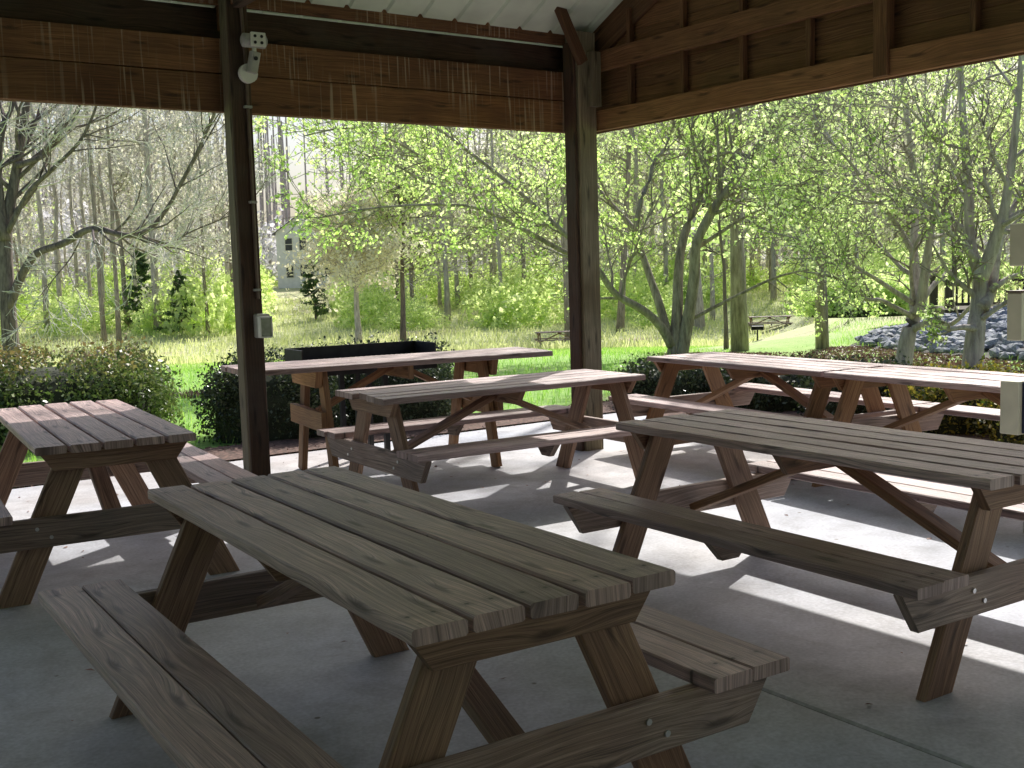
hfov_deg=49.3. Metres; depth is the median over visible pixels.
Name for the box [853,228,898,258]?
undergrowth bush
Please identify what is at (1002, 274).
undergrowth bush
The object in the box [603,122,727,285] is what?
leafing tree
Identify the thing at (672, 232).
leafing tree
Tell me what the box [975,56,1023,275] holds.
leafing tree
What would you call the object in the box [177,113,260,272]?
budding tree
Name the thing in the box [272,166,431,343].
dogwood tree
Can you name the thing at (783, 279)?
undergrowth bush
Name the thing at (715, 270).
undergrowth bush
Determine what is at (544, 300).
undergrowth bush
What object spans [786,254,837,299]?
undergrowth bush
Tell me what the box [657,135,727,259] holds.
leafing tree
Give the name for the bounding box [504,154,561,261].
budding tree
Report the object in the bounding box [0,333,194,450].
hedge shrub
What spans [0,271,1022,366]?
meadow grass
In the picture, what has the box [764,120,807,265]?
leafing tree
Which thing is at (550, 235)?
budding tree
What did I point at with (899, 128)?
budding tree
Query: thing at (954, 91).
leafing tree
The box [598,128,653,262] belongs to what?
leafing tree
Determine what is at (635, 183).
leafing tree
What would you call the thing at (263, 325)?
outdoor socket
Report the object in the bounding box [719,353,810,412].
evergreen shrub
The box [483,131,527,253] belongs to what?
leafing tree
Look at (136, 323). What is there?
undergrowth bush
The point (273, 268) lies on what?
distant woods
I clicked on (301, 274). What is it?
window
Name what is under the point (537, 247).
leafing tree
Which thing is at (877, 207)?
budding tree
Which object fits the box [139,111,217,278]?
bare tree
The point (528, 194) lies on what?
leafing tree
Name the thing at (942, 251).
leafing tree
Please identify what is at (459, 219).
leafing tree
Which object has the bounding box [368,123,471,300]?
budding tree
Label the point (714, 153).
leafing tree
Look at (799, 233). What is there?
budding tree
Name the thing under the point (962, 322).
rock
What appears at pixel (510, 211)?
leafing tree
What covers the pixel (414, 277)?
budding tree
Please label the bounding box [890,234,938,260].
undergrowth bush
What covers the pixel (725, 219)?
bare tree
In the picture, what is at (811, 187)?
leafing tree
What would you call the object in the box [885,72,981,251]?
budding tree
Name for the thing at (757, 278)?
undergrowth bush
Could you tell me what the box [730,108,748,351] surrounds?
pine tree
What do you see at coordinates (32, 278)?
undergrowth bush
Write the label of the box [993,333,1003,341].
rock
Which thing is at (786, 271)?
undergrowth bush
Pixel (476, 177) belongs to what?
leafing tree
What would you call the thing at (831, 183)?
budding tree
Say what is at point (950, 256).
undergrowth bush
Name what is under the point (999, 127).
bare tree
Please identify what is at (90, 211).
bare tree
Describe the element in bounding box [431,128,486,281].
budding tree
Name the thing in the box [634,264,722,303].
undergrowth bush
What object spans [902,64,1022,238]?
leafing tree
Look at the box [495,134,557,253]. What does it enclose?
leafing tree
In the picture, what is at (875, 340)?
rock
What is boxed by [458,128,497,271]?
bare tree
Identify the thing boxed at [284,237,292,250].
window
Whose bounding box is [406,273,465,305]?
undergrowth bush
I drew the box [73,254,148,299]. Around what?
undergrowth bush
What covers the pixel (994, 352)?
rock
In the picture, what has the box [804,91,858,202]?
bare tree
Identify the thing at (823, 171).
leafing tree
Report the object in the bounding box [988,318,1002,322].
rock
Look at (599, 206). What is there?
leafing tree
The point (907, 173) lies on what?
budding tree
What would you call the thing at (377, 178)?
leafing tree
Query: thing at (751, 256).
leafing tree
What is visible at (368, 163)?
budding tree
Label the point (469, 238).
budding tree
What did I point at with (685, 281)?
undergrowth bush
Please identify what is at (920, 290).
maple tree
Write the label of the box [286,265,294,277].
window
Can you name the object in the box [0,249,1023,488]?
ground
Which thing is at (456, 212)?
budding tree
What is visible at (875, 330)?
rock
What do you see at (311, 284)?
young conifer
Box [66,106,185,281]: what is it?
budding tree
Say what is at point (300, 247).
window
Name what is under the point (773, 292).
leafing tree
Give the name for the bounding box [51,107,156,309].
bare tree
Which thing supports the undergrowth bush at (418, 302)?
on the ground at (794, 338)
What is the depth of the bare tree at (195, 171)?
91.89 m
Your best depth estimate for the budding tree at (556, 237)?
96.96 m
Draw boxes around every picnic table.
[0,399,256,608]
[38,466,789,767]
[317,369,645,491]
[534,330,569,346]
[553,409,1023,701]
[608,352,931,479]
[748,315,791,331]
[810,365,1023,486]
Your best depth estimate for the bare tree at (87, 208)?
111.73 m
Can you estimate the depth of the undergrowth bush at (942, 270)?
66.16 m
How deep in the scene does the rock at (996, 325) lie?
19.39 m
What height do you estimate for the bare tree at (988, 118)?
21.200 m
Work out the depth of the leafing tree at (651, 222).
79.77 m
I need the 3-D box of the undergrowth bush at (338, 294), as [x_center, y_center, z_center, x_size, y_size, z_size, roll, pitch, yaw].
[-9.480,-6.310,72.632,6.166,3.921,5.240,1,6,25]
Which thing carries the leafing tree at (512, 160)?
on the ground at (794, 338)
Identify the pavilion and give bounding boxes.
[0,0,1023,475]
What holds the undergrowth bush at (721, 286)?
on the ground at (794, 338)
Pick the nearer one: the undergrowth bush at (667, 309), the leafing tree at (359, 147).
the undergrowth bush at (667, 309)
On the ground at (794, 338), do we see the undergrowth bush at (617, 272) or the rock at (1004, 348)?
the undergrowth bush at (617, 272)
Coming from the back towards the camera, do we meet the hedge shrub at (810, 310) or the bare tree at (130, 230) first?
the bare tree at (130, 230)
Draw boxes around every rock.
[868,329,882,333]
[872,336,878,343]
[883,340,893,348]
[888,325,897,329]
[922,336,930,343]
[926,342,939,352]
[942,330,951,335]
[947,336,955,342]
[955,320,966,324]
[985,338,998,345]
[986,322,995,329]
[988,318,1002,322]
[989,347,999,356]
[990,322,1000,328]
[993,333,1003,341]
[999,323,1006,330]
[1000,346,1006,351]
[1002,338,1017,344]
[1006,344,1020,353]
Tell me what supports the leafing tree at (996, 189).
on the ground at (794, 338)
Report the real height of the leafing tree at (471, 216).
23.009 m
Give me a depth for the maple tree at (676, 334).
18.63 m
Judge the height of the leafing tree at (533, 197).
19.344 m
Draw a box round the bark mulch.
[15,345,1023,488]
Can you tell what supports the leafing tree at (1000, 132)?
on the ground at (794, 338)
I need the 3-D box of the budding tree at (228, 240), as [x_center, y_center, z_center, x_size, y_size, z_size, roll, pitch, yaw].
[-16.760,-11.105,63.824,8.218,16.520,6.170,1,6,22]
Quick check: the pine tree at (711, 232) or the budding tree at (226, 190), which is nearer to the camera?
the pine tree at (711, 232)
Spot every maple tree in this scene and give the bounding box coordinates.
[252,81,902,354]
[699,60,1023,365]
[757,55,1023,369]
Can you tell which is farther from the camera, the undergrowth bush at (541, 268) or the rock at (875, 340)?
the undergrowth bush at (541, 268)
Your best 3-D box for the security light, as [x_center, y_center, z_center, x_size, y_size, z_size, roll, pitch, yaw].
[-1.680,-2.119,7.260,0.172,0.307,0.140,-6,7,-35]
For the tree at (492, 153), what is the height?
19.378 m
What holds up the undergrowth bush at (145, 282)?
on the ground at (794, 338)
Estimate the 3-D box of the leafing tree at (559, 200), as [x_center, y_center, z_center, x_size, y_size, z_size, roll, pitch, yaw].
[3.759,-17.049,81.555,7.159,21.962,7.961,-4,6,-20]
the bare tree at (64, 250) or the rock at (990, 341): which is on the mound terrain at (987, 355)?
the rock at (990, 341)
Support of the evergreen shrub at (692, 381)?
on the mulch bed
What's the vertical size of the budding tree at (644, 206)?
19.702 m
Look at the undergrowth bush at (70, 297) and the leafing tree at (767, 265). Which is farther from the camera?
the leafing tree at (767, 265)
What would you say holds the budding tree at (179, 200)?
on the ground at (794, 338)
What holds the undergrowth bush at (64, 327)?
on the ground at (794, 338)
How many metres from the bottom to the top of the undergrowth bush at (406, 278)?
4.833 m
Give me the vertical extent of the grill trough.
0.930 m
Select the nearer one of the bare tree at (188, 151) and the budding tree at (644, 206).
the bare tree at (188, 151)
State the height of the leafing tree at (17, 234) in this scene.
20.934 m
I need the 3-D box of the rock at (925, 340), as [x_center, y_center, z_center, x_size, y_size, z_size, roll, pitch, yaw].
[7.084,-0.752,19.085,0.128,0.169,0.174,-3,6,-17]
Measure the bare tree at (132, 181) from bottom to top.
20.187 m
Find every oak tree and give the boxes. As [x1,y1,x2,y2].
[41,104,126,343]
[91,107,142,343]
[97,109,188,331]
[349,145,480,340]
[499,130,612,342]
[597,128,631,331]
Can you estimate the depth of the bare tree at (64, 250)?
98.66 m
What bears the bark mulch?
on the ground at (794, 338)
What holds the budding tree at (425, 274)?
on the ground at (794, 338)
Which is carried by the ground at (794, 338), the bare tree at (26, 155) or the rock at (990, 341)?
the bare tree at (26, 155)
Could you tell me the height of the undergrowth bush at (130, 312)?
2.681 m
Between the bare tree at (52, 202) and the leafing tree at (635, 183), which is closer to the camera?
the leafing tree at (635, 183)
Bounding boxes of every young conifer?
[114,249,151,327]
[154,269,199,332]
[300,259,333,319]
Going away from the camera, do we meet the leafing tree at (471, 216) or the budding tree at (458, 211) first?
the leafing tree at (471, 216)
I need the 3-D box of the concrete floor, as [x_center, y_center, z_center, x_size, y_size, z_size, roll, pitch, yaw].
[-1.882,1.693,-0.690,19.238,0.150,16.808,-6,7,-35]
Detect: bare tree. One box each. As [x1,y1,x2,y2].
[0,101,296,366]
[0,102,57,199]
[3,102,78,301]
[3,103,39,177]
[3,103,85,328]
[4,114,46,278]
[5,115,46,276]
[11,103,80,238]
[18,106,102,294]
[24,106,91,296]
[30,103,88,287]
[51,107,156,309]
[52,104,117,304]
[54,104,126,224]
[57,108,109,280]
[74,106,122,245]
[84,110,170,252]
[90,106,141,282]
[94,109,143,302]
[115,110,220,276]
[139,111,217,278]
[147,113,192,264]
[154,113,183,239]
[167,111,226,283]
[167,112,222,252]
[177,111,219,234]
[181,112,286,282]
[186,115,227,272]
[186,116,227,179]
[204,112,281,231]
[315,120,355,201]
[416,126,475,307]
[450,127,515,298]
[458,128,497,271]
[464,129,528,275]
[677,112,747,287]
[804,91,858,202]
[920,64,1003,250]
[948,58,1014,243]
[948,59,1007,236]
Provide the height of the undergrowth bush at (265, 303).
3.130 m
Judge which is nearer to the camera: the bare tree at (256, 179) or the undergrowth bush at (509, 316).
the undergrowth bush at (509, 316)
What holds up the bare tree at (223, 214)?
on the ground at (794, 338)
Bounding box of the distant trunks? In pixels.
[12,63,1022,290]
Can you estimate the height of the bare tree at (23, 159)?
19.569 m
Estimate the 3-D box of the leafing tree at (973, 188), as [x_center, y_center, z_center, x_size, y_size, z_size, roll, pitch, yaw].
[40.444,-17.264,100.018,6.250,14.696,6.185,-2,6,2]
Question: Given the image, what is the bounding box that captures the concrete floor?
[0,413,1023,767]
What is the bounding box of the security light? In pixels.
[238,32,267,83]
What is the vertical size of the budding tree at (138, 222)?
19.676 m
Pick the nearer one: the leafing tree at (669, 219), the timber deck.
the timber deck
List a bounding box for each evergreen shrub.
[189,336,354,444]
[330,331,461,425]
[612,352,725,401]
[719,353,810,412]
[790,350,912,414]
[884,355,1020,435]
[969,364,1023,444]
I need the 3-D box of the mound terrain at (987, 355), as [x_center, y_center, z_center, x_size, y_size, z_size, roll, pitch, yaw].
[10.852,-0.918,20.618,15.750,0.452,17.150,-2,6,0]
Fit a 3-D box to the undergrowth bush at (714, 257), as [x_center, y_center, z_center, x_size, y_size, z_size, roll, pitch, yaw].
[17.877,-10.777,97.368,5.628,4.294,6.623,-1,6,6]
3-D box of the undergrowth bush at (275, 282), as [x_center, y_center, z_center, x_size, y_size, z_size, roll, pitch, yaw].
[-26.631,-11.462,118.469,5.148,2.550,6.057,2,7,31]
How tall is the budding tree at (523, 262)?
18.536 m
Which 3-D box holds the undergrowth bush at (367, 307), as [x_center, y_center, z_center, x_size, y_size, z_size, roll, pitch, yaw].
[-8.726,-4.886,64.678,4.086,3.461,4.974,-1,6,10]
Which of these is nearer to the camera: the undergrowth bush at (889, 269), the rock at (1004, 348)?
the rock at (1004, 348)
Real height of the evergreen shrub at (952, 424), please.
0.691 m
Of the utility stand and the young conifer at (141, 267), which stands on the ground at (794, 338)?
the young conifer at (141, 267)
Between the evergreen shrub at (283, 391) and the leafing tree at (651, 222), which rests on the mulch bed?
the evergreen shrub at (283, 391)
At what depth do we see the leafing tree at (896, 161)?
103.64 m
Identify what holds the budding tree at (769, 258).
on the ground at (794, 338)
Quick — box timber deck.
[929,271,1023,314]
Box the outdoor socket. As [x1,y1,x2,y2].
[253,314,272,337]
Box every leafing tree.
[0,113,62,271]
[2,101,84,310]
[299,119,395,229]
[327,121,433,222]
[340,123,386,197]
[342,125,434,298]
[382,125,527,320]
[402,133,483,268]
[409,126,488,307]
[435,127,506,268]
[439,129,526,291]
[456,136,479,254]
[460,129,559,291]
[473,130,530,264]
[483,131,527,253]
[483,135,559,293]
[484,131,553,255]
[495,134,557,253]
[496,130,560,251]
[503,131,623,270]
[529,132,616,291]
[539,140,622,265]
[541,132,631,266]
[561,132,623,266]
[597,124,683,268]
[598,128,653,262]
[599,124,713,291]
[600,133,657,266]
[601,134,658,256]
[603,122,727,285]
[626,123,727,275]
[637,125,679,251]
[652,120,777,319]
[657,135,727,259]
[667,111,758,292]
[668,101,790,294]
[700,139,766,265]
[709,112,790,284]
[713,105,841,300]
[719,109,803,284]
[744,106,801,279]
[745,96,849,275]
[757,87,867,277]
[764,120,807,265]
[781,86,904,255]
[789,120,849,247]
[793,81,884,226]
[794,81,914,276]
[850,73,986,244]
[852,86,931,247]
[875,70,953,229]
[876,110,925,242]
[882,65,1023,257]
[895,93,952,253]
[897,90,957,244]
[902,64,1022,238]
[934,110,985,254]
[948,58,1021,213]
[950,61,1022,219]
[966,99,1010,245]
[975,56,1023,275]
[975,57,1023,241]
[992,57,1023,222]
[1001,61,1023,222]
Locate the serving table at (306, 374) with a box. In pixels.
[221,347,552,469]
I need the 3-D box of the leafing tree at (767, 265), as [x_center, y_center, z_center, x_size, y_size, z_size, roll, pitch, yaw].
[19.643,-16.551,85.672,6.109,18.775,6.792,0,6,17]
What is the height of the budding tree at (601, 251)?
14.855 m
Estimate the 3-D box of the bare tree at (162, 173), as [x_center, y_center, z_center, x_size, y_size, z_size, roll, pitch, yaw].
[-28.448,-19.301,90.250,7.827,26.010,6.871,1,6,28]
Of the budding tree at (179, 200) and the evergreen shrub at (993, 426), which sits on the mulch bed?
the evergreen shrub at (993, 426)
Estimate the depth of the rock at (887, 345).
19.12 m
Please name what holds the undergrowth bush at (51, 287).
on the ground at (794, 338)
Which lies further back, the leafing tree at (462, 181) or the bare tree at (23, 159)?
the leafing tree at (462, 181)
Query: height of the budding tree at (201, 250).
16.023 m
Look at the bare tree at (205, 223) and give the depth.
88.40 m
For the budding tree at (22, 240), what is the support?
on the ground at (794, 338)
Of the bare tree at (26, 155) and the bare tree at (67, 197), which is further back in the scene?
the bare tree at (67, 197)
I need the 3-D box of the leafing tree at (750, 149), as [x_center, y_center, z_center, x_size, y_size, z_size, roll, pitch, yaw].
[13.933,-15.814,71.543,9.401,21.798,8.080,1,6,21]
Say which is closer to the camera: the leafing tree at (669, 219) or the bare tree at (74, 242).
the bare tree at (74, 242)
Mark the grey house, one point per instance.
(283, 247)
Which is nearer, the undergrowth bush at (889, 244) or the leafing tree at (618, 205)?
the undergrowth bush at (889, 244)
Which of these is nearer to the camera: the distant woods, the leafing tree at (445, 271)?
the leafing tree at (445, 271)
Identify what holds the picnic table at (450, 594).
on the concrete floor
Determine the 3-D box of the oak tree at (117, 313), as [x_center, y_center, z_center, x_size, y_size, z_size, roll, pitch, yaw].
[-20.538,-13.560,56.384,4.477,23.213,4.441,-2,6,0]
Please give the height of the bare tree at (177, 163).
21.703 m
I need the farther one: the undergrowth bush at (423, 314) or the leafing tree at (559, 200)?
the leafing tree at (559, 200)
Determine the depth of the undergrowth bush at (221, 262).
81.67 m
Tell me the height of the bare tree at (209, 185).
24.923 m
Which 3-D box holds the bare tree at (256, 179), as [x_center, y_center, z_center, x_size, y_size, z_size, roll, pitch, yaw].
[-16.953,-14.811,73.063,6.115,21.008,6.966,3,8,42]
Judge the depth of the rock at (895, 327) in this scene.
21.28 m
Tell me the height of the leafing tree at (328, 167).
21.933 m
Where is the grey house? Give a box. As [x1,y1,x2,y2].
[271,207,351,287]
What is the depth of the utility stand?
5.83 m
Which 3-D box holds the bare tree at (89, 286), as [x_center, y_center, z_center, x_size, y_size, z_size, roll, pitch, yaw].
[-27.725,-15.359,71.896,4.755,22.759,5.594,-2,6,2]
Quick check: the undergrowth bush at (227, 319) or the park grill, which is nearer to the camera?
the park grill
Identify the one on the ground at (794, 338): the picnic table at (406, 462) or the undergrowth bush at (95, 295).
the undergrowth bush at (95, 295)
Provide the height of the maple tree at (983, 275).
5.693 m
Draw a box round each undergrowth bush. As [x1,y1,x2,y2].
[14,259,62,303]
[14,271,53,321]
[16,269,96,306]
[25,292,132,335]
[36,288,114,327]
[53,287,98,305]
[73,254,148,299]
[87,280,133,310]
[106,264,173,305]
[106,289,131,309]
[128,286,223,327]
[131,245,235,337]
[131,294,171,335]
[132,277,211,325]
[173,246,224,292]
[193,278,279,321]
[222,246,277,303]
[264,265,277,285]
[323,270,409,313]
[328,261,409,306]
[329,273,399,328]
[375,298,451,331]
[380,258,433,298]
[386,292,440,323]
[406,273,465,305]
[415,261,467,295]
[435,264,482,295]
[441,280,507,309]
[459,265,563,328]
[464,265,561,308]
[472,246,527,290]
[478,292,534,327]
[497,255,563,290]
[502,248,562,296]
[600,245,683,319]
[603,251,649,302]
[628,288,709,328]
[630,238,729,301]
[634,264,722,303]
[668,259,722,301]
[683,272,709,307]
[685,256,729,294]
[700,246,746,268]
[726,255,768,289]
[762,255,807,283]
[776,263,810,284]
[779,252,810,284]
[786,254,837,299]
[809,244,865,276]
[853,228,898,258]
[854,238,940,286]
[859,245,903,271]
[860,236,920,270]
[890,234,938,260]
[930,240,984,273]
[931,237,1017,278]
[937,254,999,284]
[1003,255,1020,278]
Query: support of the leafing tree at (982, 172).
on the ground at (794, 338)
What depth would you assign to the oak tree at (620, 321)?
56.13 m
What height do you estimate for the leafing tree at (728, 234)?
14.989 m
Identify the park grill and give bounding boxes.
[751,325,763,339]
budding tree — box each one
[0,105,64,295]
[2,102,63,295]
[37,105,192,328]
[63,108,145,284]
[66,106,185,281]
[85,149,158,267]
[94,108,227,284]
[106,109,223,280]
[144,111,230,332]
[159,129,222,263]
[163,115,286,307]
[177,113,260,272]
[319,120,473,300]
[338,121,396,260]
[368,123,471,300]
[378,125,448,291]
[405,126,483,288]
[409,131,504,265]
[415,126,515,288]
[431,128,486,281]
[449,130,562,307]
[451,129,523,275]
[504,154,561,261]
[508,134,602,267]
[528,157,561,258]
[535,130,630,303]
[603,127,670,259]
[619,125,678,264]
[629,122,729,263]
[638,125,722,257]
[710,117,784,266]
[717,100,808,291]
[748,100,829,266]
[776,83,916,267]
[778,121,880,255]
[828,73,966,253]
[830,90,905,261]
[838,74,938,250]
[861,79,981,260]
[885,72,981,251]
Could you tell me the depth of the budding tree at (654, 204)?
87.46 m
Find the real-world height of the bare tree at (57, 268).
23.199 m
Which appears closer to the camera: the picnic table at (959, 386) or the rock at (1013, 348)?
the picnic table at (959, 386)
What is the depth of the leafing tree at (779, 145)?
72.58 m
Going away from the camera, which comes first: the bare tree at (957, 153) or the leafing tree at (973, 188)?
the bare tree at (957, 153)
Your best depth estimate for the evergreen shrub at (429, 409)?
10.81 m
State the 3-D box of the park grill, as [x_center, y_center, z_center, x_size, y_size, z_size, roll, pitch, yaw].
[8.809,-1.722,40.048,0.440,0.800,0.330,-1,6,10]
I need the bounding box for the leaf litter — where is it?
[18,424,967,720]
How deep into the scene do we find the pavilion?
7.74 m
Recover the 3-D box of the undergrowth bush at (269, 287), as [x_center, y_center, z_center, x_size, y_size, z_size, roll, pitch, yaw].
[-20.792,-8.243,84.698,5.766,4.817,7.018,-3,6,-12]
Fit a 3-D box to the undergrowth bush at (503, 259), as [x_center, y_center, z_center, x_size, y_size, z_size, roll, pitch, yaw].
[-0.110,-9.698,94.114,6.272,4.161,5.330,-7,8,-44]
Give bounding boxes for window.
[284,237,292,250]
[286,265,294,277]
[298,237,306,250]
[300,264,306,277]
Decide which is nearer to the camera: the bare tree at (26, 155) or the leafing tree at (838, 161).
the bare tree at (26, 155)
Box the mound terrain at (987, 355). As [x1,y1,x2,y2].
[851,321,1023,360]
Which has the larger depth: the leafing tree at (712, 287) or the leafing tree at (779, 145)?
the leafing tree at (779, 145)
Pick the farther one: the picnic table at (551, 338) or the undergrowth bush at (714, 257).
the undergrowth bush at (714, 257)
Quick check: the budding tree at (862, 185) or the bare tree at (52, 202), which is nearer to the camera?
the budding tree at (862, 185)
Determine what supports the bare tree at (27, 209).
on the ground at (794, 338)
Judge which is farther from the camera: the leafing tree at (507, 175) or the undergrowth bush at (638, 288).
the leafing tree at (507, 175)
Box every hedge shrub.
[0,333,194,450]
[790,270,909,317]
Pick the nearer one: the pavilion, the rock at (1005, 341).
the pavilion
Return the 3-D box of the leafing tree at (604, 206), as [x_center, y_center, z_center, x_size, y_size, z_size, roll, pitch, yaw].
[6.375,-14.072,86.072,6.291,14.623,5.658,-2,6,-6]
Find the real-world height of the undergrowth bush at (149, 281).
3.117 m
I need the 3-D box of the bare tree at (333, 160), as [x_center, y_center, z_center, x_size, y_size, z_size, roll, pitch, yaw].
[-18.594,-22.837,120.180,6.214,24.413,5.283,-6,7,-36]
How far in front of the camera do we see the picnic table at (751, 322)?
53.86 m
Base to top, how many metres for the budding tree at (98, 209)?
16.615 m
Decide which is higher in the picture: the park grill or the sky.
the sky
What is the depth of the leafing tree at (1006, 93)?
82.14 m
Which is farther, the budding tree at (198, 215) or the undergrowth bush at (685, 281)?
the budding tree at (198, 215)
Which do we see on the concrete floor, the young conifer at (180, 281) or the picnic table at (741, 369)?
the picnic table at (741, 369)
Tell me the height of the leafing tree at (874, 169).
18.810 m
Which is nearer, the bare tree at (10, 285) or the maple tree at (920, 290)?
the maple tree at (920, 290)
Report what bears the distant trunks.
on the ground at (794, 338)
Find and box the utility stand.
[1000,223,1023,531]
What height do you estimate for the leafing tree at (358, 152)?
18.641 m
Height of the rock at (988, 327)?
0.175 m
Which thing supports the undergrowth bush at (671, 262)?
on the ground at (794, 338)
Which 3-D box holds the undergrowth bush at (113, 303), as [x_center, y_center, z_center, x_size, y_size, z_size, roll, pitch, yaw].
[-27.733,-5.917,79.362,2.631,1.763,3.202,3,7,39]
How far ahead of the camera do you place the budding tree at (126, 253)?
78.60 m
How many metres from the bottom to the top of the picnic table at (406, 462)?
0.751 m
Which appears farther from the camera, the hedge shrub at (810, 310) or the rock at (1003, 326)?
the hedge shrub at (810, 310)
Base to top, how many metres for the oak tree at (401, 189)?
9.406 m
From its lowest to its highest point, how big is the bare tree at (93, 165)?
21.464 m
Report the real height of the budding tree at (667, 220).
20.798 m
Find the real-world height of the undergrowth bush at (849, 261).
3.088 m
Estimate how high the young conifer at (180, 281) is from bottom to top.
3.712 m
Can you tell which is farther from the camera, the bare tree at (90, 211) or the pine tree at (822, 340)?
the bare tree at (90, 211)
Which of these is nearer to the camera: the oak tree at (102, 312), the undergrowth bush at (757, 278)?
the oak tree at (102, 312)
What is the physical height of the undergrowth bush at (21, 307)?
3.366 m
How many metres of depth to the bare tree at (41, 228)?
62.40 m
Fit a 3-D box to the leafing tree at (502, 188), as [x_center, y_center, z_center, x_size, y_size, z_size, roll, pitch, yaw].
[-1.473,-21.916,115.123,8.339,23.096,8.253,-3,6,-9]
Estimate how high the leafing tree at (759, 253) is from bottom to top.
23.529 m
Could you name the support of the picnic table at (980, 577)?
on the concrete floor
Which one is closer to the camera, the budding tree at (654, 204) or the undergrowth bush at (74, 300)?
the undergrowth bush at (74, 300)
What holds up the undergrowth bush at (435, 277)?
on the ground at (794, 338)
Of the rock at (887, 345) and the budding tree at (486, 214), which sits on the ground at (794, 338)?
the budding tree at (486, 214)
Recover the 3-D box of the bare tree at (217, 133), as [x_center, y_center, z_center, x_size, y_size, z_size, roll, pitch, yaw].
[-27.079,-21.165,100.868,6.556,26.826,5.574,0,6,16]
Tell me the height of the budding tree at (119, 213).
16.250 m
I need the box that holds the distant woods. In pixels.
[13,163,1013,290]
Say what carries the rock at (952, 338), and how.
on the mound terrain at (987, 355)
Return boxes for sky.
[1,58,1023,249]
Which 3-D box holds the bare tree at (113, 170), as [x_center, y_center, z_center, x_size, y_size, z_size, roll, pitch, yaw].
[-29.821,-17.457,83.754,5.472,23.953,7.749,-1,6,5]
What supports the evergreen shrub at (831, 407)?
on the mulch bed
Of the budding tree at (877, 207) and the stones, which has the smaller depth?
the stones
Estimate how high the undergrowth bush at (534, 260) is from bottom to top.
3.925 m
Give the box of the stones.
[854,307,1023,360]
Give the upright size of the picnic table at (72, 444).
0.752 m
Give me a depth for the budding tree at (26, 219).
59.11 m
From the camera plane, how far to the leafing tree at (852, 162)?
88.71 m
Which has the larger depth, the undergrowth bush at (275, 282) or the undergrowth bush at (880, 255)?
the undergrowth bush at (275, 282)
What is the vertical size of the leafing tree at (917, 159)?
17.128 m
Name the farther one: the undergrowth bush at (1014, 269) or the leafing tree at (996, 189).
the leafing tree at (996, 189)
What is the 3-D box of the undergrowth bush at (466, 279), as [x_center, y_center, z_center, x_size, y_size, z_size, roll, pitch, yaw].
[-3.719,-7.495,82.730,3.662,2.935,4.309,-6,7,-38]
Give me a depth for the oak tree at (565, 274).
50.68 m
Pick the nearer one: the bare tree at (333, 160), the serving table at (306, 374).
the serving table at (306, 374)
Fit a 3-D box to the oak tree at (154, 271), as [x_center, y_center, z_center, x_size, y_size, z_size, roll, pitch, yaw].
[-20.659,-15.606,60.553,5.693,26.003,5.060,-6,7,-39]
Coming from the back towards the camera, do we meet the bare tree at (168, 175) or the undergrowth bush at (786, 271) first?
the bare tree at (168, 175)
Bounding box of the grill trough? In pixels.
[284,340,438,449]
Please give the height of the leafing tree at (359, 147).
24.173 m
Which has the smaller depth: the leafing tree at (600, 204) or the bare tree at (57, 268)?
the bare tree at (57, 268)
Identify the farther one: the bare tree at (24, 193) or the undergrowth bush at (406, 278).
the bare tree at (24, 193)
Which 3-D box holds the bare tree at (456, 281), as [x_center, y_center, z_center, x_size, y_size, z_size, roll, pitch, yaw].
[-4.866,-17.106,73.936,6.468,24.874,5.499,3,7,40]
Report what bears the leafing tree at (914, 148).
on the ground at (794, 338)
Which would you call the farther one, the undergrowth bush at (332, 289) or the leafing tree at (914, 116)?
the leafing tree at (914, 116)
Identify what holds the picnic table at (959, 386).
on the concrete floor
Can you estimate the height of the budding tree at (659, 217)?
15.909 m
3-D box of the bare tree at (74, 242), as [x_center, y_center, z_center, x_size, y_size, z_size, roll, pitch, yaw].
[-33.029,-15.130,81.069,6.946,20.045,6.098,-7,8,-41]
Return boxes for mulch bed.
[202,401,1000,459]
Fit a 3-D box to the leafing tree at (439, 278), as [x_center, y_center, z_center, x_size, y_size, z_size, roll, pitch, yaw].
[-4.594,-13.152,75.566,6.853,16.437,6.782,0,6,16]
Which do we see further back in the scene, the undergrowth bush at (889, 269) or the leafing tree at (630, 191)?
the leafing tree at (630, 191)
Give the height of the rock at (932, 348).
0.202 m
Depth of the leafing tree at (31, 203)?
108.83 m
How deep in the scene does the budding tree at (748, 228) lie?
99.88 m
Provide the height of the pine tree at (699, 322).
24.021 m
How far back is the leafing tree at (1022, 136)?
88.68 m
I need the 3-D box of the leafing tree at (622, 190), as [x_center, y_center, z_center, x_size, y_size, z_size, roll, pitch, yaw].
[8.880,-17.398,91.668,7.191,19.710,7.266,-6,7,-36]
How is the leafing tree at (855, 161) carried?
on the ground at (794, 338)
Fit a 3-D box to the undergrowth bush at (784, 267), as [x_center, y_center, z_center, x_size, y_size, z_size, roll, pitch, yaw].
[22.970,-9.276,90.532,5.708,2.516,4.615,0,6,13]
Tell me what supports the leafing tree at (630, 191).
on the ground at (794, 338)
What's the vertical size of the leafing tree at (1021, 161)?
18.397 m
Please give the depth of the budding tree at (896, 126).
73.92 m
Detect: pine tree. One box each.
[646,121,728,330]
[657,110,775,348]
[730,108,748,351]
[813,109,828,348]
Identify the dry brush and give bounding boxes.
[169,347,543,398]
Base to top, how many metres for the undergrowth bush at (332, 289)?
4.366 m
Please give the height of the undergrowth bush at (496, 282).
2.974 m
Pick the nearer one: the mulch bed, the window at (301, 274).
the mulch bed

